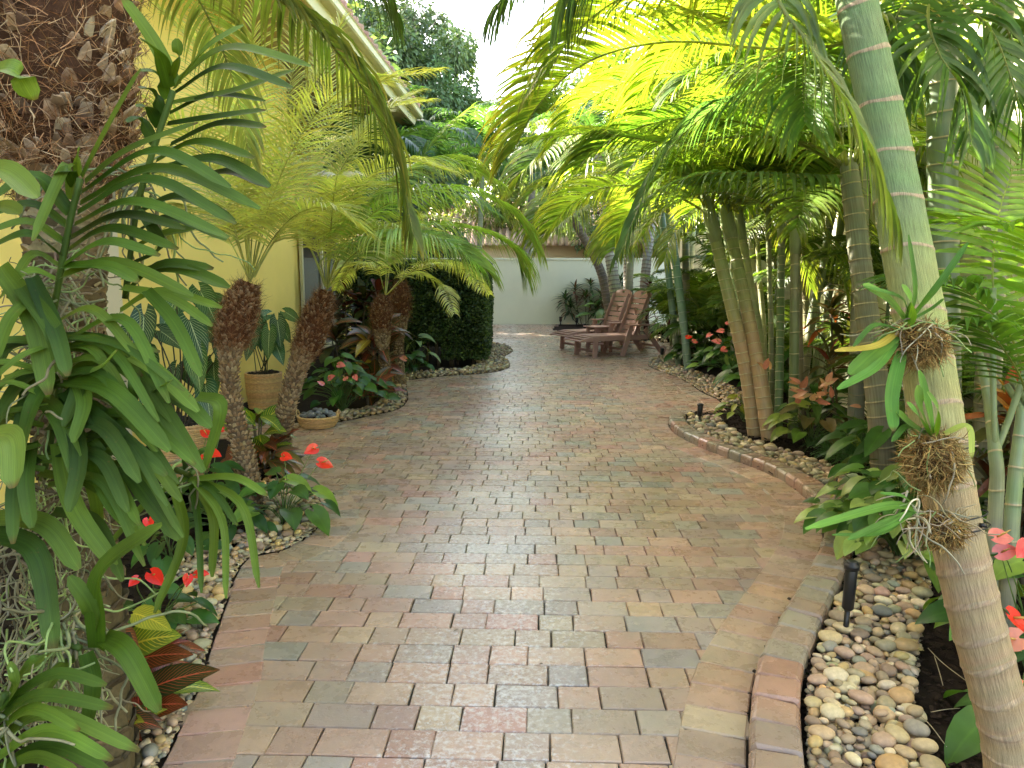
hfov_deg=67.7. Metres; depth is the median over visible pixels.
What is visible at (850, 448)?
shrub
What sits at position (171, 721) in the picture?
river pebble
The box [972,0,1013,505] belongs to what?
palm tree
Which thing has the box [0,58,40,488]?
orchid plant
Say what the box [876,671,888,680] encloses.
river pebble
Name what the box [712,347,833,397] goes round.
philodendron
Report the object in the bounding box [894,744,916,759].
river pebble
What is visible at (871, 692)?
river pebble
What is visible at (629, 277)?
palm tree
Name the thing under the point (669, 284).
palm cane
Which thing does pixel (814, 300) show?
palm cane
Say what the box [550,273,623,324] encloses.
cordyline
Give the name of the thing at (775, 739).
brick kerb
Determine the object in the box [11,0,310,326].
orchid plant
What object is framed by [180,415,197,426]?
lava rock
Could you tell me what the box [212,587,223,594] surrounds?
river pebble
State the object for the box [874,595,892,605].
river pebble
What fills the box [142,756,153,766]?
river pebble
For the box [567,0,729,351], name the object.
palm tree
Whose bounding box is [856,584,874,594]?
river pebble
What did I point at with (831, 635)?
river pebble
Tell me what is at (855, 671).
river pebble
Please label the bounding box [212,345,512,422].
planting bed
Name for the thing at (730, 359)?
anthurium plant
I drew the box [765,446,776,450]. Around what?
river pebble
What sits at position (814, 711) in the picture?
river pebble
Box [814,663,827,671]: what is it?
river pebble
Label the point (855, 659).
river pebble
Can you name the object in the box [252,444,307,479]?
croton shrub
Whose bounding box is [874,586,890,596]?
river pebble
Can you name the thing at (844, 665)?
river pebble
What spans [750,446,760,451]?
river pebble
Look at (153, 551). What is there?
anthurium plant
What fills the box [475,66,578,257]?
palm tree
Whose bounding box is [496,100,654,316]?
palm tree
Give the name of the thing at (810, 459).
river pebble
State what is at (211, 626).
river pebble
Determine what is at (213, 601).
river pebble
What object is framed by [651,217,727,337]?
young palm
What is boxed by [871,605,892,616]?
river pebble
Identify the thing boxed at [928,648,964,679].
dry twig
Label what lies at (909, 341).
mounted orchid
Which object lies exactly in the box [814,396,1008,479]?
philodendron
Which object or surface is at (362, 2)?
mango tree
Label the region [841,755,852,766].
river pebble
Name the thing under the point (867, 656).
river pebble
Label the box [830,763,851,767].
river pebble
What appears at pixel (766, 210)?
palm cane
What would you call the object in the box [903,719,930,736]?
river pebble
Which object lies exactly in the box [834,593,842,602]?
river pebble
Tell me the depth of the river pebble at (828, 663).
3.00 m
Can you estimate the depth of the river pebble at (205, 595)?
3.67 m
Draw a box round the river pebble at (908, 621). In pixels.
[906,619,915,624]
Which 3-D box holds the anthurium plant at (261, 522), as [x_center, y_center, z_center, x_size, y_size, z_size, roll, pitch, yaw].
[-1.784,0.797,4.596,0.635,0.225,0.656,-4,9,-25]
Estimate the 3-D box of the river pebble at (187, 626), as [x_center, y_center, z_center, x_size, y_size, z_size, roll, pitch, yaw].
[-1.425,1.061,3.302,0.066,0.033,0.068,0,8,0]
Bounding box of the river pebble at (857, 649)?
[852,644,863,653]
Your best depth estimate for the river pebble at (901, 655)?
3.03 m
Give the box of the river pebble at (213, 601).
[207,598,217,605]
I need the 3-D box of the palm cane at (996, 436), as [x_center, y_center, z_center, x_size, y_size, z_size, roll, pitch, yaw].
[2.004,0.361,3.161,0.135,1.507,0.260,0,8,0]
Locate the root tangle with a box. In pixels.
[0,239,183,767]
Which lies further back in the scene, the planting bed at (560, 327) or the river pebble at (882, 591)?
the planting bed at (560, 327)
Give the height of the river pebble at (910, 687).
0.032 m
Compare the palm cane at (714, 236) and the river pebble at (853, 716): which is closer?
the river pebble at (853, 716)
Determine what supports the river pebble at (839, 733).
on the pebbles at (881, 562)
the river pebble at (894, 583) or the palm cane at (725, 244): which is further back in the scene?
the palm cane at (725, 244)
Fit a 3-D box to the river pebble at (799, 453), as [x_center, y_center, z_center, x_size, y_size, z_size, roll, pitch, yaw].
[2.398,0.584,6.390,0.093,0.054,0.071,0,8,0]
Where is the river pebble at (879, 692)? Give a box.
[875,689,889,696]
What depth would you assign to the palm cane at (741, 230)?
7.41 m
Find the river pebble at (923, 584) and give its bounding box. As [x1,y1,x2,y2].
[916,582,928,588]
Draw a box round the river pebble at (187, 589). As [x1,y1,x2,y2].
[181,586,193,594]
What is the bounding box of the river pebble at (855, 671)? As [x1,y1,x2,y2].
[846,668,865,680]
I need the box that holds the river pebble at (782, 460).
[778,458,786,462]
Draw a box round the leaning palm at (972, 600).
[482,0,1023,767]
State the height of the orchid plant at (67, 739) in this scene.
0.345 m
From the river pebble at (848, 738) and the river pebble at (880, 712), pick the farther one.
the river pebble at (880, 712)
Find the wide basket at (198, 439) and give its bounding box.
[160,420,210,477]
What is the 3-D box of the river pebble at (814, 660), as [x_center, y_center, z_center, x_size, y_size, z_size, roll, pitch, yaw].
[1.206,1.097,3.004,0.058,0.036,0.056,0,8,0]
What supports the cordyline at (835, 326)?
on the planting bed at (928, 700)
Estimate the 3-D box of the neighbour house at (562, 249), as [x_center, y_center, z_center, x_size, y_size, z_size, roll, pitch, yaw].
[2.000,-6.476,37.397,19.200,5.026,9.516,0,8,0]
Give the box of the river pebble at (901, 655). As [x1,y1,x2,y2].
[893,651,909,659]
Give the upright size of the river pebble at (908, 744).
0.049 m
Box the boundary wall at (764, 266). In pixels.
[666,207,833,390]
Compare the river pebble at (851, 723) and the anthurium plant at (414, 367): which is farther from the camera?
the anthurium plant at (414, 367)
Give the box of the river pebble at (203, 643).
[193,638,211,648]
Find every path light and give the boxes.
[697,403,703,419]
[842,559,859,635]
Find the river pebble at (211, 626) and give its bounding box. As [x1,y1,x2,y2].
[202,623,216,629]
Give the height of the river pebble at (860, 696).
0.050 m
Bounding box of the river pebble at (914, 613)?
[905,608,920,618]
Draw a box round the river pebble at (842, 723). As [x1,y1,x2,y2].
[835,718,850,729]
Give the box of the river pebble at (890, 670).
[879,663,896,677]
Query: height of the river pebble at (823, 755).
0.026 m
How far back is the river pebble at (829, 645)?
3.10 m
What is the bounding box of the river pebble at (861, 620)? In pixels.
[855,616,871,625]
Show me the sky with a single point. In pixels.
(472, 14)
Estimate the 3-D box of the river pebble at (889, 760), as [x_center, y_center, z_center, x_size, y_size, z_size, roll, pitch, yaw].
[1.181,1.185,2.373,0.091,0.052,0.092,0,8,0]
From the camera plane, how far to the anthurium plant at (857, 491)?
4.07 m
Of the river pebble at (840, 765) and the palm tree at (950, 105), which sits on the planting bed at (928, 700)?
the palm tree at (950, 105)
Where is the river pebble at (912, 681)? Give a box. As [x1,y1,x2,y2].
[901,676,918,687]
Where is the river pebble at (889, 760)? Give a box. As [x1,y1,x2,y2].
[875,753,907,767]
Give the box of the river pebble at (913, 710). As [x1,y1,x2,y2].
[906,704,923,716]
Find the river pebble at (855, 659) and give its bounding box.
[852,656,866,662]
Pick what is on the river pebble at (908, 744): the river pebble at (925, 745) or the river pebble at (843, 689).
the river pebble at (925, 745)
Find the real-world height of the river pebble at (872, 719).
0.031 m
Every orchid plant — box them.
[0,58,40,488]
[0,68,260,331]
[0,262,227,581]
[0,510,207,738]
[0,654,140,767]
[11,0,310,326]
[113,447,267,613]
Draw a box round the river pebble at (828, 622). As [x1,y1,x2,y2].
[824,619,836,627]
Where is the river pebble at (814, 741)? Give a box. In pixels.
[808,735,822,748]
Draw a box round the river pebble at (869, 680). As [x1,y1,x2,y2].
[860,676,876,683]
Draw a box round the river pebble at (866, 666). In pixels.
[852,661,875,674]
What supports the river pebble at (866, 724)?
on the pebbles at (881, 562)
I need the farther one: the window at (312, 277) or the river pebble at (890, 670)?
the window at (312, 277)
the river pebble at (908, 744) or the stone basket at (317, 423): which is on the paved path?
the stone basket at (317, 423)
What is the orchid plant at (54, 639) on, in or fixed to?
attached to the root tangle
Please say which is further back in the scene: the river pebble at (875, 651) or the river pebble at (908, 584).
the river pebble at (908, 584)
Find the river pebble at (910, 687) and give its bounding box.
[901,683,914,693]
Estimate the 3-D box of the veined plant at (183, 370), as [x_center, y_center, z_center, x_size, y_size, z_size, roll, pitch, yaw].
[-2.715,-0.240,6.051,1.026,1.130,0.511,2,9,12]
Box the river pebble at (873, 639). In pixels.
[869,636,879,642]
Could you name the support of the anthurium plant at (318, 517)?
on the planting bed at (222, 446)
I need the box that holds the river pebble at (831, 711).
[820,703,844,720]
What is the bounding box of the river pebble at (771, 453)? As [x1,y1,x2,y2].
[768,451,774,456]
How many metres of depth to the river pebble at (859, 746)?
2.46 m
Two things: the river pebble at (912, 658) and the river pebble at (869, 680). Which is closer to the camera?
the river pebble at (869, 680)
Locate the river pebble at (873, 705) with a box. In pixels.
[870,700,876,710]
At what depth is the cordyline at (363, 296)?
10.51 m
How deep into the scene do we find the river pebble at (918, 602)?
3.51 m
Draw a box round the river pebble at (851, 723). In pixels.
[846,719,854,727]
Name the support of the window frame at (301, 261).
in the yellow house at (289, 271)
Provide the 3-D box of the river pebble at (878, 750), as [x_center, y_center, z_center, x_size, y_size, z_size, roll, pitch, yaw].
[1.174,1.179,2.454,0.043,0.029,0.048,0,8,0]
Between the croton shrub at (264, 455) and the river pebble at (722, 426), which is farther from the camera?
the river pebble at (722, 426)
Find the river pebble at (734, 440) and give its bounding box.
[730,438,738,442]
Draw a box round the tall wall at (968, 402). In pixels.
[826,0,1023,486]
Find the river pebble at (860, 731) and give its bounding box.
[851,726,868,736]
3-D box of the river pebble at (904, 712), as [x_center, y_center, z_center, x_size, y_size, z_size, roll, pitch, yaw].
[1.410,1.157,2.683,0.078,0.055,0.090,0,8,0]
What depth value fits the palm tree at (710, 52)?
11.45 m
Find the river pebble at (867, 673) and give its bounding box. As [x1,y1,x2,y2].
[859,669,877,684]
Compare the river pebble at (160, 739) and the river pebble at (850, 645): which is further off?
the river pebble at (850, 645)
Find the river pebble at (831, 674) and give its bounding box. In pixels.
[823,667,848,681]
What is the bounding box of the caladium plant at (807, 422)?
[757,358,866,446]
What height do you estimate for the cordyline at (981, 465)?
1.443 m
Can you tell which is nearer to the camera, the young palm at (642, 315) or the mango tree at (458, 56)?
the young palm at (642, 315)
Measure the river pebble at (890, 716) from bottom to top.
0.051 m
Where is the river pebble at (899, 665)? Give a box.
[894,661,910,670]
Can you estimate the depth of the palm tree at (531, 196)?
23.36 m
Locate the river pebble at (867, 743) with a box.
[856,734,871,748]
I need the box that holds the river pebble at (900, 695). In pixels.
[888,686,913,704]
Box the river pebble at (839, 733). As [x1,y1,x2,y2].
[835,730,844,737]
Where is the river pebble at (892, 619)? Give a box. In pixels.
[888,617,899,622]
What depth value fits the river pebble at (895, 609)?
3.44 m
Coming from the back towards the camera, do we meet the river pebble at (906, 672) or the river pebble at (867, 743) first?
the river pebble at (906, 672)
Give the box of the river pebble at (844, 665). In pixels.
[837,662,848,669]
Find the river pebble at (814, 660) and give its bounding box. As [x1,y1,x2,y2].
[811,657,825,665]
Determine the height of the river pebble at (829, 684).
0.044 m
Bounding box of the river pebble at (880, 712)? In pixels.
[873,709,888,716]
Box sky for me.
[345,0,726,201]
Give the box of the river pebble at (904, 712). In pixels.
[900,703,926,722]
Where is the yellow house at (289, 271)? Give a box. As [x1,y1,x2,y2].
[0,0,422,509]
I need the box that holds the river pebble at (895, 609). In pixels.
[887,605,901,613]
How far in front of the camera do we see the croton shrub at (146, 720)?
2.44 m
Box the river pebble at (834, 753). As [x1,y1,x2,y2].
[828,750,840,759]
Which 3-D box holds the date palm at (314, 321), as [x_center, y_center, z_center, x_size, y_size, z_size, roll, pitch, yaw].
[-1.052,-1.277,6.137,3.107,4.028,2.784,6,11,37]
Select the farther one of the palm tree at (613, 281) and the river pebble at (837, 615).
the palm tree at (613, 281)
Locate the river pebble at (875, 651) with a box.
[865,646,883,656]
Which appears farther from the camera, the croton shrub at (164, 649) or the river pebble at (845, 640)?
the river pebble at (845, 640)
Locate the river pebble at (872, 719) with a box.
[859,714,876,725]
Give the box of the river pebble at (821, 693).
[814,688,834,702]
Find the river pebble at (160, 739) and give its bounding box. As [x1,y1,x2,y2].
[154,734,165,743]
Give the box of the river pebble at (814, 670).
[809,667,822,674]
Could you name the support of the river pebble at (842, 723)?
on the pebbles at (881, 562)
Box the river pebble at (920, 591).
[911,586,932,597]
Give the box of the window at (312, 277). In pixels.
[303,227,337,342]
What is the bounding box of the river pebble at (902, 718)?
[898,715,913,722]
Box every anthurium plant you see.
[122,517,221,577]
[123,567,218,629]
[133,427,267,513]
[160,495,277,543]
[224,443,340,535]
[300,352,400,411]
[400,350,434,373]
[663,330,730,366]
[685,321,738,379]
[794,462,987,592]
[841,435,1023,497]
[915,528,1023,685]
[944,689,980,767]
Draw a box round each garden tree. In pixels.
[336,0,402,200]
[354,165,473,257]
[421,153,542,231]
[515,51,678,257]
[604,99,775,250]
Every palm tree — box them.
[288,85,449,352]
[297,101,655,333]
[320,119,523,259]
[420,101,569,252]
[472,0,757,371]
[475,0,1023,394]
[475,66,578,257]
[476,131,586,255]
[492,157,622,320]
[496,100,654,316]
[509,0,922,508]
[514,0,1023,488]
[545,140,633,330]
[560,44,666,343]
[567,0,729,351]
[599,75,709,343]
[620,2,838,222]
[639,0,839,388]
[678,0,834,298]
[847,139,869,438]
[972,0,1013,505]
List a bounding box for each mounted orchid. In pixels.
[805,470,999,573]
[835,235,971,430]
[889,370,979,504]
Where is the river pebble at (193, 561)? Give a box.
[189,558,196,564]
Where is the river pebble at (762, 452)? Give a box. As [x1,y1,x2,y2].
[757,450,765,454]
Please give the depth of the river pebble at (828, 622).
3.31 m
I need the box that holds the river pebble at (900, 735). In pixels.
[884,724,909,744]
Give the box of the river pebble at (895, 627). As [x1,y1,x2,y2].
[890,622,905,634]
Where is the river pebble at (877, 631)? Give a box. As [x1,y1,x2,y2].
[871,627,883,636]
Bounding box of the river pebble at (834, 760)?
[830,757,844,764]
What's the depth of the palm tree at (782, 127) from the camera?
5.21 m
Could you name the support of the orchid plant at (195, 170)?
attached to the root tangle
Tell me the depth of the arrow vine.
12.12 m
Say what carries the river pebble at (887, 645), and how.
on the pebbles at (881, 562)
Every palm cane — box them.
[531,62,853,437]
[556,133,681,365]
[571,144,710,369]
[580,20,847,440]
[591,5,925,382]
[608,100,742,322]
[617,119,924,410]
[619,101,926,435]
[621,83,969,438]
[632,154,767,368]
[683,88,925,410]
[689,58,846,427]
[701,202,844,382]
[788,109,919,390]
[821,170,926,417]
[974,288,1023,589]
[999,405,1023,627]
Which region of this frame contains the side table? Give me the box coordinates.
[583,325,615,351]
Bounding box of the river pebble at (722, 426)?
[718,425,727,429]
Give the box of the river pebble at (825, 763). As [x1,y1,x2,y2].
[817,758,831,767]
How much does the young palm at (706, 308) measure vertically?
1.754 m
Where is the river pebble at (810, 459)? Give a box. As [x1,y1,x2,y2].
[807,457,817,461]
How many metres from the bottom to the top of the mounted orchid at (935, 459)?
0.359 m
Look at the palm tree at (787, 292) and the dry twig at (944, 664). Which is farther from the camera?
the palm tree at (787, 292)
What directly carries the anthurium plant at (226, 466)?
on the planting bed at (222, 446)
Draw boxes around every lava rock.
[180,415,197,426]
[247,369,278,374]
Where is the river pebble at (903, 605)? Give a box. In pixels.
[895,601,914,609]
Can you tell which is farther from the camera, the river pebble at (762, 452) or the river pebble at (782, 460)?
the river pebble at (762, 452)
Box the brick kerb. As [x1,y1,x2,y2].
[669,413,853,767]
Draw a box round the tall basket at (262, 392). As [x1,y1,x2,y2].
[244,370,282,409]
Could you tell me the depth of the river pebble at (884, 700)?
2.70 m
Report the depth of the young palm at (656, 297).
16.12 m
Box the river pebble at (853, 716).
[841,704,858,718]
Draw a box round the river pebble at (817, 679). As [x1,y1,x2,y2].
[807,674,827,685]
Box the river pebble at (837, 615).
[828,610,849,621]
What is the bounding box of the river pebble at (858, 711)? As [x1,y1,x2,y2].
[851,706,863,715]
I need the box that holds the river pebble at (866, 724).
[858,719,872,730]
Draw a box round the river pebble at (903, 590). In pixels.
[895,586,910,593]
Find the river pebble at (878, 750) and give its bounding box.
[869,744,884,755]
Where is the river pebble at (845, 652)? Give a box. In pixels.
[834,646,854,659]
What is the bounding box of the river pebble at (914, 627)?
[906,622,924,632]
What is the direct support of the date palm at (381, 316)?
on the planting bed at (303, 405)
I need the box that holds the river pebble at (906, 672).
[902,669,914,676]
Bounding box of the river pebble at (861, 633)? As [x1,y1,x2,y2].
[850,628,869,639]
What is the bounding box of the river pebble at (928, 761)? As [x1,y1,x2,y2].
[920,754,945,767]
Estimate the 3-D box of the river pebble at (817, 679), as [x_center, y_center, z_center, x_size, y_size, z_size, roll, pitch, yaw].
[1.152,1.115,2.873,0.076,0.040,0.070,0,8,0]
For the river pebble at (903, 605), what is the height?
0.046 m
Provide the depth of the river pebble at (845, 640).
3.16 m
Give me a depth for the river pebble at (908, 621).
3.32 m
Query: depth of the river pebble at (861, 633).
3.21 m
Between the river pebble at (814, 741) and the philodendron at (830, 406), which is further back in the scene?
the philodendron at (830, 406)
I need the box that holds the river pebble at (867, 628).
[854,625,871,631]
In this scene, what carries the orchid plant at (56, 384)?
attached to the root tangle
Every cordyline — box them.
[319,272,413,386]
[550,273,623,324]
[632,272,677,338]
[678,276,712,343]
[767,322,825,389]
[788,284,902,431]
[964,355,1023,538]
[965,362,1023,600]
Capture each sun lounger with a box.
[549,289,644,351]
[563,290,666,357]
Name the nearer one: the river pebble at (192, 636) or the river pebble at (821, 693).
the river pebble at (821, 693)
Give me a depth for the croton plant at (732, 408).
8.03 m
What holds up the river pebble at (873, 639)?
on the river pebble
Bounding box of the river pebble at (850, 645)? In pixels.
[838,640,854,647]
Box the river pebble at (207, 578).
[204,574,217,582]
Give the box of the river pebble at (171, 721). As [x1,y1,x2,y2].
[166,716,177,726]
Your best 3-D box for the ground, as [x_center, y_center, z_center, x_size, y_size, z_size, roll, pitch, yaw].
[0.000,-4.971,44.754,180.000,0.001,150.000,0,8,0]
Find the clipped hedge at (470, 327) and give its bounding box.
[332,257,493,366]
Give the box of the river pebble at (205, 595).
[197,591,209,597]
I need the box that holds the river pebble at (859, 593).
[855,590,862,595]
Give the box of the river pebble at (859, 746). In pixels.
[853,744,865,749]
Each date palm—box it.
[135,0,451,508]
[150,21,547,466]
[330,221,495,402]
[354,213,486,386]
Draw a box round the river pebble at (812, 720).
[805,715,821,724]
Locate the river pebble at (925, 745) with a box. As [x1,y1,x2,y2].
[911,738,938,753]
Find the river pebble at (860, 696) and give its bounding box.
[848,689,873,704]
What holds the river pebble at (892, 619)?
on the pebbles at (881, 562)
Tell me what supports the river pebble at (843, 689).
on the pebbles at (881, 562)
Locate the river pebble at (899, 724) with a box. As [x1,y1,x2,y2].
[887,720,903,728]
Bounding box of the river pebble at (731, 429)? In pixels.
[727,427,736,431]
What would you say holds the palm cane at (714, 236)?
on the planting bed at (928, 700)
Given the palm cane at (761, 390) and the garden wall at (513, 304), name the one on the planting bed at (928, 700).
the palm cane at (761, 390)
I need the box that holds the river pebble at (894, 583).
[887,580,899,587]
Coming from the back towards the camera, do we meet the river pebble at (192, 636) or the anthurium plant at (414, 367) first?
the anthurium plant at (414, 367)
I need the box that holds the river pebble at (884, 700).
[876,695,895,707]
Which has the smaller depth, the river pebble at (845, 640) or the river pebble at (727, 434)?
the river pebble at (845, 640)
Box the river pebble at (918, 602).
[910,598,925,607]
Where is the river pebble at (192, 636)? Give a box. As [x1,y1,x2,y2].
[186,631,198,641]
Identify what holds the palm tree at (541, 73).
on the planting bed at (928, 700)
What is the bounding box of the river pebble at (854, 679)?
[847,675,859,684]
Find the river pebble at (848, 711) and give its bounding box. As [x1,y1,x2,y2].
[841,706,853,716]
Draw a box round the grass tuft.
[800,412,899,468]
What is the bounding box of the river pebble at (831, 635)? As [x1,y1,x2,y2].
[818,630,842,644]
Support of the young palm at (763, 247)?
on the planting bed at (928, 700)
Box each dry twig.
[902,703,946,746]
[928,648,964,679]
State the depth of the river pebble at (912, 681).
2.84 m
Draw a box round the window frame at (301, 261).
[298,228,341,349]
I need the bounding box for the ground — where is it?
[202,324,663,679]
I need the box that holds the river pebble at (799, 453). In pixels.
[792,451,803,455]
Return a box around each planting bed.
[0,439,317,767]
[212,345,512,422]
[553,325,669,342]
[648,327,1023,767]
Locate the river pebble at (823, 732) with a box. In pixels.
[808,724,834,740]
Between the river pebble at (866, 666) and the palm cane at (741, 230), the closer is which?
the river pebble at (866, 666)
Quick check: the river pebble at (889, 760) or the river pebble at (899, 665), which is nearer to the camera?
the river pebble at (889, 760)
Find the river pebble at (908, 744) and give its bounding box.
[905,738,922,757]
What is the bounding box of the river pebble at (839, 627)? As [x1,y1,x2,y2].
[832,622,853,634]
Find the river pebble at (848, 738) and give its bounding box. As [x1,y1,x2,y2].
[840,733,855,744]
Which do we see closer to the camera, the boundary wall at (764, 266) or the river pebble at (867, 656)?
the river pebble at (867, 656)
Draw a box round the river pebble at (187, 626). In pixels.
[176,624,190,634]
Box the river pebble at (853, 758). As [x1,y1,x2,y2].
[845,752,861,766]
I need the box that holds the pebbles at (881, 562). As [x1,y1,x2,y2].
[139,334,931,767]
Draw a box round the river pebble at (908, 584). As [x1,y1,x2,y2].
[901,580,916,588]
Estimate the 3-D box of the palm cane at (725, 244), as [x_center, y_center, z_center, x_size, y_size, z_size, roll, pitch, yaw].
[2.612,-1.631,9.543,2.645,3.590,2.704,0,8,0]
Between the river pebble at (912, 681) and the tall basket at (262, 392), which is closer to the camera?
the river pebble at (912, 681)
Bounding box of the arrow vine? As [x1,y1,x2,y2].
[406,333,440,365]
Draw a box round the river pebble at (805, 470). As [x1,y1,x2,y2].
[802,467,811,473]
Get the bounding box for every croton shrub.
[28,658,166,767]
[126,604,219,740]
[212,404,298,476]
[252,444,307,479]
[334,313,415,398]
[340,360,405,405]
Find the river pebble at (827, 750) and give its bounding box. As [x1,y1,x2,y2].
[824,743,843,754]
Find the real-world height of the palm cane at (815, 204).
3.403 m
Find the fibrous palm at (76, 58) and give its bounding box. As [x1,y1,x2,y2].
[0,0,423,767]
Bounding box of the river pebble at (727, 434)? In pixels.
[724,432,732,436]
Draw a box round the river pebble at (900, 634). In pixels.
[896,631,911,638]
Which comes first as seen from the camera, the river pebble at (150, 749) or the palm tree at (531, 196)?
the river pebble at (150, 749)
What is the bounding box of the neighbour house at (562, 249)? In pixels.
[356,201,720,257]
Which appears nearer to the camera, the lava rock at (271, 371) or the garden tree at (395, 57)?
the lava rock at (271, 371)
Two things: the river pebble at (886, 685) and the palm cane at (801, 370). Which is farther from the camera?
the palm cane at (801, 370)
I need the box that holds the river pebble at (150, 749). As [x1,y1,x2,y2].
[141,743,158,758]
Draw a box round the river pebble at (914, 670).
[908,665,918,676]
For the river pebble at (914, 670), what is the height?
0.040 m
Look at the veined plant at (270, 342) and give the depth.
8.72 m
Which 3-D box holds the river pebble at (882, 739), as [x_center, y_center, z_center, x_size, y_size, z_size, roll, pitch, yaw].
[1.216,1.168,2.500,0.076,0.048,0.073,0,8,0]
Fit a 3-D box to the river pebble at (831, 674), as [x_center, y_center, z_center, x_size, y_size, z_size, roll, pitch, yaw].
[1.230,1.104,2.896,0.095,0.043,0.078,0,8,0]
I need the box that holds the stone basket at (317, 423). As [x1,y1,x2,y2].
[296,409,339,428]
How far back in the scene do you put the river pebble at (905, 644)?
3.09 m
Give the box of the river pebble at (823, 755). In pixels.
[816,753,828,760]
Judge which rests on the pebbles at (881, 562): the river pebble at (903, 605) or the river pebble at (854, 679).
the river pebble at (854, 679)
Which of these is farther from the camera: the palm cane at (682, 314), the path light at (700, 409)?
the palm cane at (682, 314)
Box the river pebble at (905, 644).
[894,637,918,650]
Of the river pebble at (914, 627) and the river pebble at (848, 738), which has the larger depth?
the river pebble at (914, 627)
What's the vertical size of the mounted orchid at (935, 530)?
0.258 m
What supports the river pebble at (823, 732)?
on the pebbles at (881, 562)
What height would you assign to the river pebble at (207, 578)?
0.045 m
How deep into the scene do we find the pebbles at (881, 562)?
4.04 m
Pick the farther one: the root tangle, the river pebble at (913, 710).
the river pebble at (913, 710)
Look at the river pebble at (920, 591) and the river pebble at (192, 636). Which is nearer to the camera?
the river pebble at (192, 636)
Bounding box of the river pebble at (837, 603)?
[833,601,841,606]
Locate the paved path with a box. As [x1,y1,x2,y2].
[162,324,822,767]
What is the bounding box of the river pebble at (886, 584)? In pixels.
[880,582,892,591]
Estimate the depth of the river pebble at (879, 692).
2.76 m
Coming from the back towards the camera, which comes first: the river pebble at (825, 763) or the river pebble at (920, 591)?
the river pebble at (920, 591)
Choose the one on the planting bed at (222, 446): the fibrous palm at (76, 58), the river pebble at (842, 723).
the fibrous palm at (76, 58)
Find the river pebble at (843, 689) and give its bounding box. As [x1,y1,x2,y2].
[835,681,857,694]
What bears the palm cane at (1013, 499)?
on the planting bed at (928, 700)
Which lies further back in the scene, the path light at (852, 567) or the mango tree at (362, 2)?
the mango tree at (362, 2)
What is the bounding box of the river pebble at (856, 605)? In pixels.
[854,602,859,608]
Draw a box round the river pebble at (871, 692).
[866,689,878,700]
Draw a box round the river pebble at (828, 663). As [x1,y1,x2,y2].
[826,662,837,666]
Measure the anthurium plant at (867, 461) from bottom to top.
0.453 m
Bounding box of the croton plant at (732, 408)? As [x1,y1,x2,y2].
[713,394,773,421]
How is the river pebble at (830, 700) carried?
on the river pebble
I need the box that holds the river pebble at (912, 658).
[889,651,916,661]
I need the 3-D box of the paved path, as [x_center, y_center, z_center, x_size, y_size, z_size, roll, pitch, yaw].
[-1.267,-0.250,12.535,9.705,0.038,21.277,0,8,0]
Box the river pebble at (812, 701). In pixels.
[804,696,822,708]
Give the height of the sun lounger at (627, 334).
1.222 m
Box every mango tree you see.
[347,0,380,22]
[359,0,487,188]
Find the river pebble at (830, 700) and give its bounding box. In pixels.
[823,697,841,706]
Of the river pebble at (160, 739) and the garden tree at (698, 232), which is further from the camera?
the garden tree at (698, 232)
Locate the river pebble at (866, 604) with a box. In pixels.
[860,603,872,607]
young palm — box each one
[611,273,692,345]
[635,268,718,343]
[642,269,730,365]
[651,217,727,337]
[675,199,823,356]
[697,275,802,326]
[750,239,870,406]
[766,304,829,352]
[784,312,883,364]
[801,235,962,331]
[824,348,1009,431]
[961,356,1023,459]
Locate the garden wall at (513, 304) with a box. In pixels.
[406,258,665,323]
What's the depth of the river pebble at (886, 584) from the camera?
3.73 m
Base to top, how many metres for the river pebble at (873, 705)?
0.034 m
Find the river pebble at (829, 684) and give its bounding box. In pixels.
[825,681,833,686]
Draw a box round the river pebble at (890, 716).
[873,705,894,723]
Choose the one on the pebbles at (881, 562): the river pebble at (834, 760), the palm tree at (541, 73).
the river pebble at (834, 760)
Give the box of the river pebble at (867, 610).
[862,606,872,613]
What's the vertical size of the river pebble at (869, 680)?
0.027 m
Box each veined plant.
[114,282,225,423]
[244,307,298,372]
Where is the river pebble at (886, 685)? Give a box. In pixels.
[878,680,895,690]
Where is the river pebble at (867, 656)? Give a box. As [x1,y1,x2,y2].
[860,652,874,661]
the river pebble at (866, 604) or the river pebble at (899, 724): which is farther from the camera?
the river pebble at (866, 604)
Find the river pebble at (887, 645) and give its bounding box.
[874,639,895,651]
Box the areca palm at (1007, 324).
[854,116,1023,405]
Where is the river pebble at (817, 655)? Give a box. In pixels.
[812,653,821,657]
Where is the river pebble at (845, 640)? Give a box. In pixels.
[841,637,850,643]
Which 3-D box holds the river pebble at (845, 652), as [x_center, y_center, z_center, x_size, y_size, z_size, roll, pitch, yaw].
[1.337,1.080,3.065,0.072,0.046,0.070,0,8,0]
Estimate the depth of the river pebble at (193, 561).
4.04 m
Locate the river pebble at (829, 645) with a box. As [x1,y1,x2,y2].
[822,640,837,651]
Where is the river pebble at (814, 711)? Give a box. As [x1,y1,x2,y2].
[808,707,820,716]
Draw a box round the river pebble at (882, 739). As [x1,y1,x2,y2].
[871,731,895,748]
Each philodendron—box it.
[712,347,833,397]
[804,368,902,424]
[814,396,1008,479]
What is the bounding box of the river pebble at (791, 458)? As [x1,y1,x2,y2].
[786,456,794,460]

